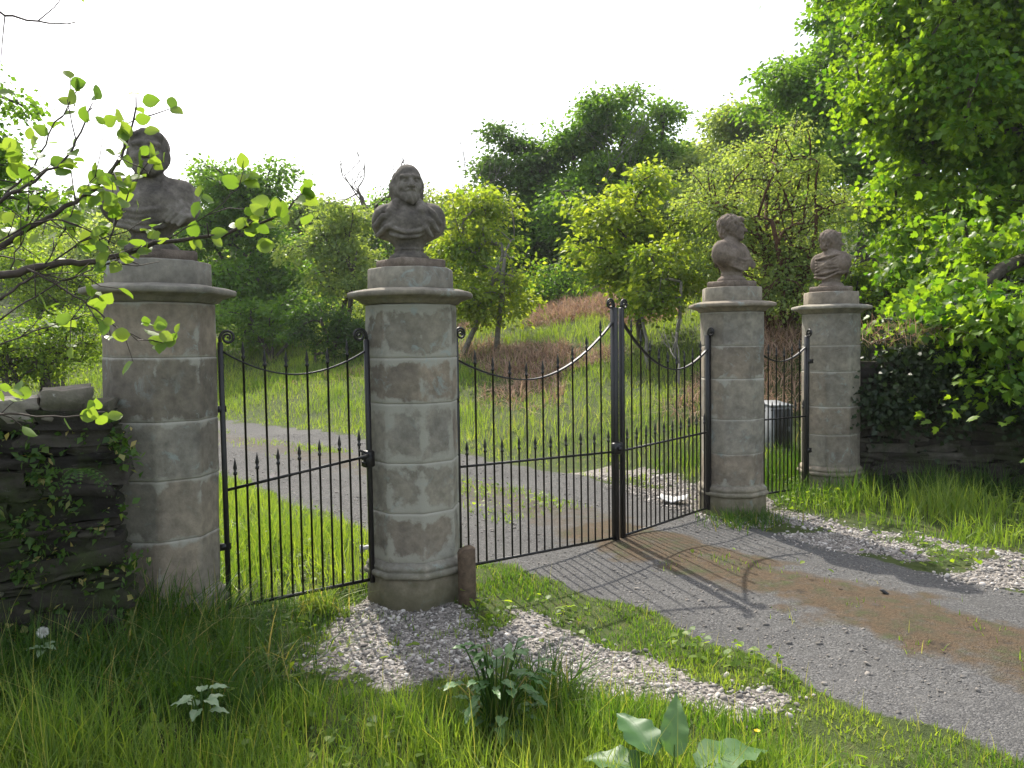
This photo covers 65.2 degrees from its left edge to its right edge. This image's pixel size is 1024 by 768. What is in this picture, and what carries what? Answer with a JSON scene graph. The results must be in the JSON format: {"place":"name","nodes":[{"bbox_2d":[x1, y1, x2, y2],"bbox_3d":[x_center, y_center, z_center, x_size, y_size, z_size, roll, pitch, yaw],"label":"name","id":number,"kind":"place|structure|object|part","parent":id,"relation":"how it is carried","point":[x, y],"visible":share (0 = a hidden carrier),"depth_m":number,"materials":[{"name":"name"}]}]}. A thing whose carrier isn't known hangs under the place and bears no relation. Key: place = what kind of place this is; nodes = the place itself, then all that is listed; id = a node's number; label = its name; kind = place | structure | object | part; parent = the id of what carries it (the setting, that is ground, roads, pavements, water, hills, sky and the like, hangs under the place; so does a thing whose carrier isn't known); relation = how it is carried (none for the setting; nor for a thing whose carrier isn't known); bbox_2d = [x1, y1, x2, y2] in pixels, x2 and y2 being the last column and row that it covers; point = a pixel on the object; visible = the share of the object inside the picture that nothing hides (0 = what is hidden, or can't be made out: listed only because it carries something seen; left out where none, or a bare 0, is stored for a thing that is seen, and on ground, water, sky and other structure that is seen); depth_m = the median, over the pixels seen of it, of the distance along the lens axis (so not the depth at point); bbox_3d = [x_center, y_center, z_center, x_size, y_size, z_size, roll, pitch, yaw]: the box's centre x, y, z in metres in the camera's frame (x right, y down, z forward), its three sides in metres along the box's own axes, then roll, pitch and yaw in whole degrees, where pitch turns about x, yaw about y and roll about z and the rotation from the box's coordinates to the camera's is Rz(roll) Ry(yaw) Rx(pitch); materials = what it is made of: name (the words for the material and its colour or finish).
{"place":"outdoors","nodes":[
{"label":"outdoors","id":0,"kind":"place"},
{"bbox_2d":[218,444,597,609],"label":"grass","id":1,"kind":"structure","parent":0,"point":[242,511],"depth_m":5.87,"materials":[{"name":"green plant"}]},
{"bbox_2d":[0,0,940,207],"label":"sky","id":2,"kind":"structure","parent":0,"point":[308,81],"materials":[{"name":"white"}]},
{"bbox_2d":[0,231,1023,767],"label":"ground","id":3,"kind":"structure","parent":0,"point":[904,609],"depth_m":4.97,"materials":[{"name":"green plant"}]},
{"bbox_2d":[0,64,72,238],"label":"ash tree","id":4,"kind":"object","parent":3,"relation":"on","point":[22,198],"visible":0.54,"depth_m":8.92,"materials":[{"name":"green plant"}]},
{"bbox_2d":[26,627,55,691],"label":"dandelion","id":5,"kind":"object","parent":3,"relation":"on","point":[44,631],"visible":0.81,"depth_m":3.35,"materials":[{"name":"green plant"}]},
{"bbox_2d":[0,208,98,281],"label":"broadleaf tree","id":6,"kind":"object","parent":3,"relation":"on","point":[44,235],"visible":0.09,"depth_m":39.00,"materials":[{"name":"green plant"}]},
{"bbox_2d":[0,302,102,391],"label":"bush","id":7,"kind":"object","parent":3,"relation":"on","point":[30,362],"visible":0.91,"depth_m":14.83,"materials":[{"name":"green plant"}]},
{"bbox_2d":[0,239,103,386],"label":"bush","id":8,"kind":"object","parent":3,"relation":"on","point":[60,296],"visible":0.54,"depth_m":23.34,"materials":[{"name":"green plant"}]},
{"bbox_2d":[0,383,139,659],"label":"stone wall","id":9,"kind":"structure","parent":3,"relation":"on","point":[17,494],"depth_m":3.63,"materials":[{"name":"grey stone"}]},
{"bbox_2d":[0,417,151,647],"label":"creeper","id":10,"kind":"object","parent":9,"relation":"attached to","point":[35,479],"visible":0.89,"depth_m":3.60,"materials":[{"name":"green plant"}]},
{"bbox_2d":[47,468,114,504],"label":"fern","id":11,"kind":"object","parent":9,"relation":"attached to","point":[89,472],"visible":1,"depth_m":3.49,"materials":[{"name":"green plant"}]},
{"bbox_2d":[0,591,211,707],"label":"grass tussock","id":12,"kind":"object","parent":3,"relation":"on","point":[57,639],"depth_m":3.51,"materials":[{"name":"green plant"}]},
{"bbox_2d":[27,212,229,282],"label":"broadleaf tree","id":13,"kind":"object","parent":3,"relation":"on","point":[75,253],"visible":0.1,"depth_m":35.87,"materials":[{"name":"green plant"}]},
{"bbox_2d":[0,584,306,735],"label":"grass tussock","id":14,"kind":"object","parent":3,"relation":"on","point":[114,644],"depth_m":3.48,"materials":[{"name":"green plant"}]},
{"bbox_2d":[78,248,236,618],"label":"stone pillar","id":15,"kind":"structure","parent":3,"relation":"on","point":[167,403],"depth_m":4.08,"materials":[{"name":"stone"}]},
{"bbox_2d":[99,127,200,250],"bbox_3d":[-1.914,-1.020,4.221,0.502,0.669,0.300,-1,3,-10],"label":"stone bust","id":16,"kind":"object","parent":15,"relation":"on","point":[162,198],"visible":0.67,"depth_m":4.13,"materials":[{"name":"stone"}]},
{"bbox_2d":[217,328,374,609],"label":"iron gate","id":17,"kind":"structure","parent":15,"relation":"attached to","point":[366,459],"depth_m":4.62,"materials":[{"name":"black metal"}]},
{"bbox_2d":[0,0,318,436],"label":"alder tree","id":18,"kind":"object","parent":3,"relation":"on","point":[90,240],"visible":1,"depth_m":2.06,"materials":[{"name":"green plant"}]},
{"bbox_2d":[6,552,353,673],"bbox_3d":[-1.679,1.106,4.138,1.994,0.549,2.043,-1,3,0],"label":"grass tussock","id":19,"kind":"object","parent":3,"relation":"on","point":[197,606],"depth_m":4.00,"materials":[{"name":"green plant"}]},
{"bbox_2d":[171,683,228,756],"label":"pale weed","id":20,"kind":"object","parent":3,"relation":"on","point":[211,699],"visible":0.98,"depth_m":2.99,"materials":[{"name":"green plant"}]},
{"bbox_2d":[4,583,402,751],"bbox_3d":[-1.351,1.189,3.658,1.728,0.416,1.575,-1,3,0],"label":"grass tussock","id":21,"kind":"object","parent":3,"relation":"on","point":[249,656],"depth_m":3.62,"materials":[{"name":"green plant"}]},
{"bbox_2d":[171,152,337,342],"bbox_3d":[-9.103,-4.353,26.277,7.262,6.390,6.136,-1,3,0],"label":"broadleaf tree","id":22,"kind":"object","parent":3,"relation":"on","point":[244,275],"visible":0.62,"depth_m":25.62,"materials":[{"name":"green plant"}]},
{"bbox_2d":[215,282,330,358],"bbox_3d":[-7.389,-1.780,23.815,3.887,2.546,3.394,-1,3,0],"label":"bush","id":23,"kind":"object","parent":3,"relation":"on","point":[259,318],"visible":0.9,"depth_m":23.65,"materials":[{"name":"green plant"}]},
{"bbox_2d":[263,292,364,363],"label":"bush","id":24,"kind":"object","parent":3,"relation":"on","point":[340,326],"visible":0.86,"depth_m":21.49,"materials":[{"name":"green plant"}]},
{"bbox_2d":[247,571,381,621],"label":"grass tussock","id":25,"kind":"object","parent":3,"relation":"on","point":[328,605],"depth_m":4.66,"materials":[{"name":"green plant"}]},
{"bbox_2d":[248,191,387,315],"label":"broadleaf tree","id":26,"kind":"object","parent":3,"relation":"on","point":[332,241],"visible":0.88,"depth_m":23.40,"materials":[{"name":"green plant"}]},
{"bbox_2d":[274,188,377,289],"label":"broadleaf tree","id":27,"kind":"object","parent":3,"relation":"on","point":[295,214],"visible":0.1,"depth_m":34.89,"materials":[{"name":"green plant"}]},
{"bbox_2d":[322,187,392,287],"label":"broadleaf tree","id":28,"kind":"object","parent":3,"relation":"on","point":[371,237],"visible":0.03,"depth_m":36.53,"materials":[{"name":"green plant"}]},
{"bbox_2d":[322,142,427,259],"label":"bare tree","id":29,"kind":"object","parent":3,"relation":"on","point":[381,199],"visible":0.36,"depth_m":27.02,"materials":[{"name":"brown plant"}]},
{"bbox_2d":[332,257,464,322],"bbox_3d":[-3.328,-2.571,24.078,4.137,2.558,3.323,-2,3,-13],"label":"bush","id":30,"kind":"object","parent":3,"relation":"on","point":[362,283],"visible":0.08,"depth_m":23.01,"materials":[{"name":"green plant"}]},
{"bbox_2d":[347,257,472,611],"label":"stone pillar","id":31,"kind":"structure","parent":3,"relation":"on","point":[410,303],"depth_m":4.71,"materials":[{"name":"stone"}]},
{"bbox_2d":[359,545,368,552],"bbox_3d":[-0.834,1.030,5.011,0.241,0.049,0.030,-1,3,0],"label":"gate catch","id":32,"kind":"object","parent":31,"relation":"attached to","point":[365,547],"visible":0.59,"depth_m":5.00,"materials":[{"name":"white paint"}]},
{"bbox_2d":[372,164,445,258],"bbox_3d":[-0.631,-1.038,4.866,0.452,0.593,0.273,-1,3,0],"label":"stone bust","id":33,"kind":"object","parent":31,"relation":"on","point":[407,221],"visible":0.94,"depth_m":4.78,"materials":[{"name":"stone"}]},
{"bbox_2d":[456,298,622,565],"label":"iron gate","id":34,"kind":"structure","parent":31,"relation":"attached to","point":[616,448],"depth_m":5.72,"materials":[{"name":"black metal"}]},
{"bbox_2d":[403,146,464,256],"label":"bare sapling","id":35,"kind":"object","parent":3,"relation":"on","point":[432,175],"visible":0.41,"depth_m":23.51,"materials":[{"name":"brown plant"}]},
{"bbox_2d":[375,181,508,274],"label":"broadleaf tree","id":36,"kind":"object","parent":3,"relation":"on","point":[443,198],"visible":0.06,"depth_m":34.86,"materials":[{"name":"green plant"}]},
{"bbox_2d":[0,261,931,487],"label":"grass","id":37,"kind":"structure","parent":3,"relation":"on","point":[229,389],"depth_m":16.55,"materials":[{"name":"green plant"}]},
{"bbox_2d":[457,545,475,606],"bbox_3d":[-0.270,1.245,4.781,0.103,0.554,0.096,-3,4,-40],"label":"wooden post","id":38,"kind":"object","parent":3,"relation":"on","point":[466,569],"visible":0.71,"depth_m":4.74,"materials":[{"name":"brown wood"}]},
{"bbox_2d":[435,105,516,276],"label":"bare sapling","id":39,"kind":"object","parent":3,"relation":"on","point":[470,165],"visible":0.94,"depth_m":23.90,"materials":[{"name":"brown plant"}]},
{"bbox_2d":[424,176,559,355],"bbox_3d":[-0.785,-2.691,18.945,3.083,4.310,3.742,-4,4,-41],"label":"broadleaf tree","id":40,"kind":"object","parent":3,"relation":"on","point":[459,248],"visible":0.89,"depth_m":18.40,"materials":[{"name":"green plant"}]},
{"bbox_2d":[1,190,992,262],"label":"wood","id":41,"kind":"object","parent":3,"relation":"on","point":[94,210],"visible":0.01,"depth_m":47.62,"materials":[{"name":"green plant"}]},
{"bbox_2d":[441,635,556,744],"bbox_3d":[-0.065,1.238,3.200,0.467,0.404,0.440,-3,4,-35],"label":"leafy weed","id":42,"kind":"object","parent":3,"relation":"on","point":[489,687],"visible":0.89,"depth_m":3.17,"materials":[{"name":"green plant"}]},
{"bbox_2d":[0,549,1023,767],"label":"grass","id":43,"kind":"structure","parent":3,"relation":"on","point":[39,734],"depth_m":3.02,"materials":[{"name":"green plant"}]},
{"bbox_2d":[0,473,1023,767],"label":"ground cover","id":44,"kind":"object","parent":3,"relation":"on","point":[530,599],"visible":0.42,"depth_m":4.01,"materials":[{"name":"green plant"}]},
{"bbox_2d":[457,118,581,289],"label":"broadleaf tree","id":45,"kind":"object","parent":3,"relation":"on","point":[519,178],"visible":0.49,"depth_m":29.00,"materials":[{"name":"green plant"}]},
{"bbox_2d":[266,285,802,441],"bbox_3d":[2.012,-1.432,21.534,18.251,3.264,17.752,2,4,39],"label":"dead bracken","id":46,"kind":"object","parent":3,"relation":"on","point":[564,304],"visible":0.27,"depth_m":16.49,"materials":[{"name":"brown plant"}]},
{"bbox_2d":[496,163,590,259],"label":"broadleaf tree","id":47,"kind":"object","parent":3,"relation":"on","point":[524,210],"depth_m":35.27,"materials":[{"name":"green plant"}]},
{"bbox_2d":[498,259,603,306],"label":"bush","id":48,"kind":"object","parent":3,"relation":"on","point":[553,285],"visible":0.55,"depth_m":23.44,"materials":[{"name":"green plant"}]},
{"bbox_2d":[414,628,702,764],"bbox_3d":[0.210,1.264,3.405,1.156,0.306,0.990,-4,4,-42],"label":"grass tussock","id":49,"kind":"object","parent":3,"relation":"on","point":[534,684],"depth_m":3.45,"materials":[{"name":"green plant"}]},
{"bbox_2d":[514,80,702,288],"bbox_3d":[3.359,-6.643,27.843,6.817,8.016,6.965,-1,3,0],"label":"broadleaf tree","id":50,"kind":"object","parent":3,"relation":"on","point":[592,154],"visible":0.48,"depth_m":27.67,"materials":[{"name":"green plant"}]},
{"bbox_2d":[577,75,685,279],"bbox_3d":[3.988,-6.628,26.849,3.533,7.610,2.465,-1,3,-11],"label":"tree","id":51,"kind":"object","parent":3,"relation":"on","point":[622,151],"visible":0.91,"depth_m":26.72,"materials":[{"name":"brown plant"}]},
{"bbox_2d":[553,152,712,343],"bbox_3d":[2.639,-2.703,16.180,3.626,4.050,3.664,-1,3,0],"label":"broadleaf tree","id":52,"kind":"object","parent":3,"relation":"on","point":[608,218],"visible":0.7,"depth_m":15.89,"materials":[{"name":"green plant"}]},
{"bbox_2d":[590,131,717,240],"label":"broadleaf tree","id":53,"kind":"object","parent":3,"relation":"on","point":[678,145],"depth_m":34.45,"materials":[{"name":"green plant"}]},
{"bbox_2d":[614,230,704,369],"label":"broadleaf tree","id":54,"kind":"object","parent":3,"relation":"on","point":[654,297],"visible":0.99,"depth_m":14.35,"materials":[{"name":"green plant"}]},
{"bbox_2d":[654,318,681,391],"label":"dead shrub","id":55,"kind":"object","parent":3,"relation":"on","point":[678,361],"visible":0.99,"depth_m":12.62,"materials":[{"name":"brown plant"}]},
{"bbox_2d":[584,693,767,767],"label":"burdock","id":56,"kind":"object","parent":3,"relation":"on","point":[639,734],"visible":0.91,"depth_m":2.76,"materials":[{"name":"green plant"}]},
{"bbox_2d":[620,142,774,264],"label":"broadleaf tree","id":57,"kind":"object","parent":3,"relation":"on","point":[690,160],"visible":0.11,"depth_m":25.74,"materials":[{"name":"green plant"}]},
{"bbox_2d":[681,86,727,143],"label":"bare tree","id":58,"kind":"object","parent":3,"relation":"on","point":[702,128],"visible":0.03,"depth_m":41.60,"materials":[{"name":"brown plant"}]},
{"bbox_2d":[677,246,756,289],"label":"bush","id":59,"kind":"object","parent":3,"relation":"on","point":[707,275],"visible":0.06,"depth_m":20.21,"materials":[{"name":"green plant"}]},
{"bbox_2d":[689,280,776,518],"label":"stone pillar","id":60,"kind":"structure","parent":3,"relation":"on","point":[731,314],"depth_m":6.97,"materials":[{"name":"stone"}]},
{"bbox_2d":[618,299,713,537],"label":"iron gate","id":61,"kind":"structure","parent":60,"relation":"attached to","point":[622,325],"depth_m":6.57,"materials":[{"name":"black metal"}]},
{"bbox_2d":[711,213,755,280],"bbox_3d":[1.965,-1.209,7.119,0.274,0.618,0.470,2,4,45],"label":"stone bust","id":62,"kind":"object","parent":60,"relation":"on","point":[731,257],"visible":0.96,"depth_m":7.04,"materials":[{"name":"grey stone"}]},
{"bbox_2d":[763,329,812,493],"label":"iron gate","id":63,"kind":"structure","parent":60,"relation":"attached to","point":[806,449],"depth_m":7.74,"materials":[{"name":"black metal"}]},
{"bbox_2d":[655,90,837,242],"bbox_3d":[9.085,-7.925,33.340,7.581,8.103,6.876,-2,3,-15],"label":"broadleaf tree","id":64,"kind":"object","parent":3,"relation":"on","point":[720,128],"visible":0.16,"depth_m":32.54,"materials":[{"name":"green plant"}]},
{"bbox_2d":[690,504,808,534],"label":"grass tussock","id":65,"kind":"object","parent":3,"relation":"on","point":[746,519],"depth_m":6.76,"materials":[{"name":"green plant"}]},
{"bbox_2d":[654,109,884,330],"bbox_3d":[4.725,-3.006,14.910,4.186,4.147,3.434,1,3,26],"label":"birch tree","id":66,"kind":"object","parent":3,"relation":"on","point":[786,254],"visible":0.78,"depth_m":14.53,"materials":[{"name":"green plant"}]},
{"bbox_2d":[764,400,793,453],"bbox_3d":[3.422,0.591,10.441,0.280,0.702,0.836,-1,3,4],"label":"utility cabinet","id":67,"kind":"object","parent":3,"relation":"on","point":[774,416],"visible":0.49,"depth_m":10.04,"materials":[{"name":"metal"}]},
{"bbox_3d":[3.387,0.565,10.034,0.200,0.497,0.027,-1,3,4],"label":"door","id":68,"kind":"part","parent":67,"relation":"part of","materials":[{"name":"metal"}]},
{"bbox_2d":[741,53,858,240],"bbox_3d":[12.050,-8.636,32.329,6.692,9.348,6.531,-1,3,0],"label":"broadleaf tree","id":69,"kind":"object","parent":3,"relation":"on","point":[769,123],"visible":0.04,"depth_m":31.64,"materials":[{"name":"green plant"}]},
{"bbox_2d":[791,285,872,492],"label":"stone pillar","id":70,"kind":"structure","parent":3,"relation":"on","point":[828,313],"depth_m":7.94,"materials":[{"name":"stone"}]},
{"bbox_2d":[810,229,851,286],"bbox_3d":[3.235,-1.269,8.098,0.277,0.595,0.452,-2,3,-28],"label":"stone bust","id":71,"kind":"object","parent":70,"relation":"on","point":[830,264],"visible":0.91,"depth_m":8.02,"materials":[{"name":"grey stone"}]},
{"bbox_2d":[647,436,1023,506],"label":"grass","id":72,"kind":"structure","parent":3,"relation":"on","point":[944,480],"depth_m":7.80,"materials":[{"name":"green plant"}]},
{"bbox_2d":[720,0,979,266],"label":"broadleaf tree","id":73,"kind":"object","parent":3,"relation":"on","point":[787,88],"visible":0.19,"depth_m":23.31,"materials":[{"name":"green plant"}]},
{"bbox_2d":[787,256,926,360],"bbox_3d":[6.220,-1.129,13.426,2.952,2.103,2.232,-1,3,0],"label":"bush","id":74,"kind":"object","parent":3,"relation":"on","point":[873,298],"visible":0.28,"depth_m":13.17,"materials":[{"name":"green plant"}]},
{"bbox_2d":[759,0,1023,462],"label":"sycamore tree","id":75,"kind":"object","parent":3,"relation":"on","point":[940,85],"visible":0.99,"depth_m":10.69,"materials":[{"name":"green plant"}]},
{"bbox_2d":[860,360,1023,492],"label":"stone wall","id":76,"kind":"structure","parent":3,"relation":"on","point":[982,446],"depth_m":8.08,"materials":[{"name":"grey stone"}]},
{"bbox_2d":[829,303,1005,352],"bbox_3d":[4.180,-0.552,7.972,3.212,0.564,2.517,-1,3,0],"label":"dead bramble","id":77,"kind":"object","parent":76,"relation":"on","point":[899,331],"visible":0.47,"depth_m":8.05,"materials":[{"name":"plant"}]},
{"bbox_2d":[850,245,1023,463],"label":"ivy","id":78,"kind":"object","parent":76,"relation":"attached to","point":[894,412],"visible":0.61,"depth_m":7.86,"materials":[{"name":"green plant"}]},
{"bbox_2d":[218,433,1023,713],"bbox_3d":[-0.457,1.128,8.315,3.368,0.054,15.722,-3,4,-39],"label":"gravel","id":79,"kind":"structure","parent":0,"point":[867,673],"depth_m":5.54,"materials":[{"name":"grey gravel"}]},
{"bbox_2d":[291,473,1023,729],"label":"gravel","id":80,"kind":"structure","parent":0,"point":[511,637],"depth_m":4.27,"materials":[{"name":"grey gravel"}]},
{"bbox_2d":[658,494,687,502],"bbox_3d":[1.548,1.094,7.660,0.272,0.056,0.200,0,3,20],"label":"litter sheet","id":81,"kind":"object","parent":80,"relation":"on","point":[666,497],"visible":0.59,"depth_m":7.65,"materials":[{"name":"white paper"}]},
{"bbox_2d":[545,504,1019,672],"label":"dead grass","id":82,"kind":"structure","parent":0,"point":[803,595],"depth_m":4.83,"materials":[{"name":"brown plant"}]},
{"bbox_2d":[769,466,1023,567],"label":"grass","id":83,"kind":"structure","parent":0,"point":[946,509],"depth_m":6.85,"materials":[{"name":"green plant"}]}
]}

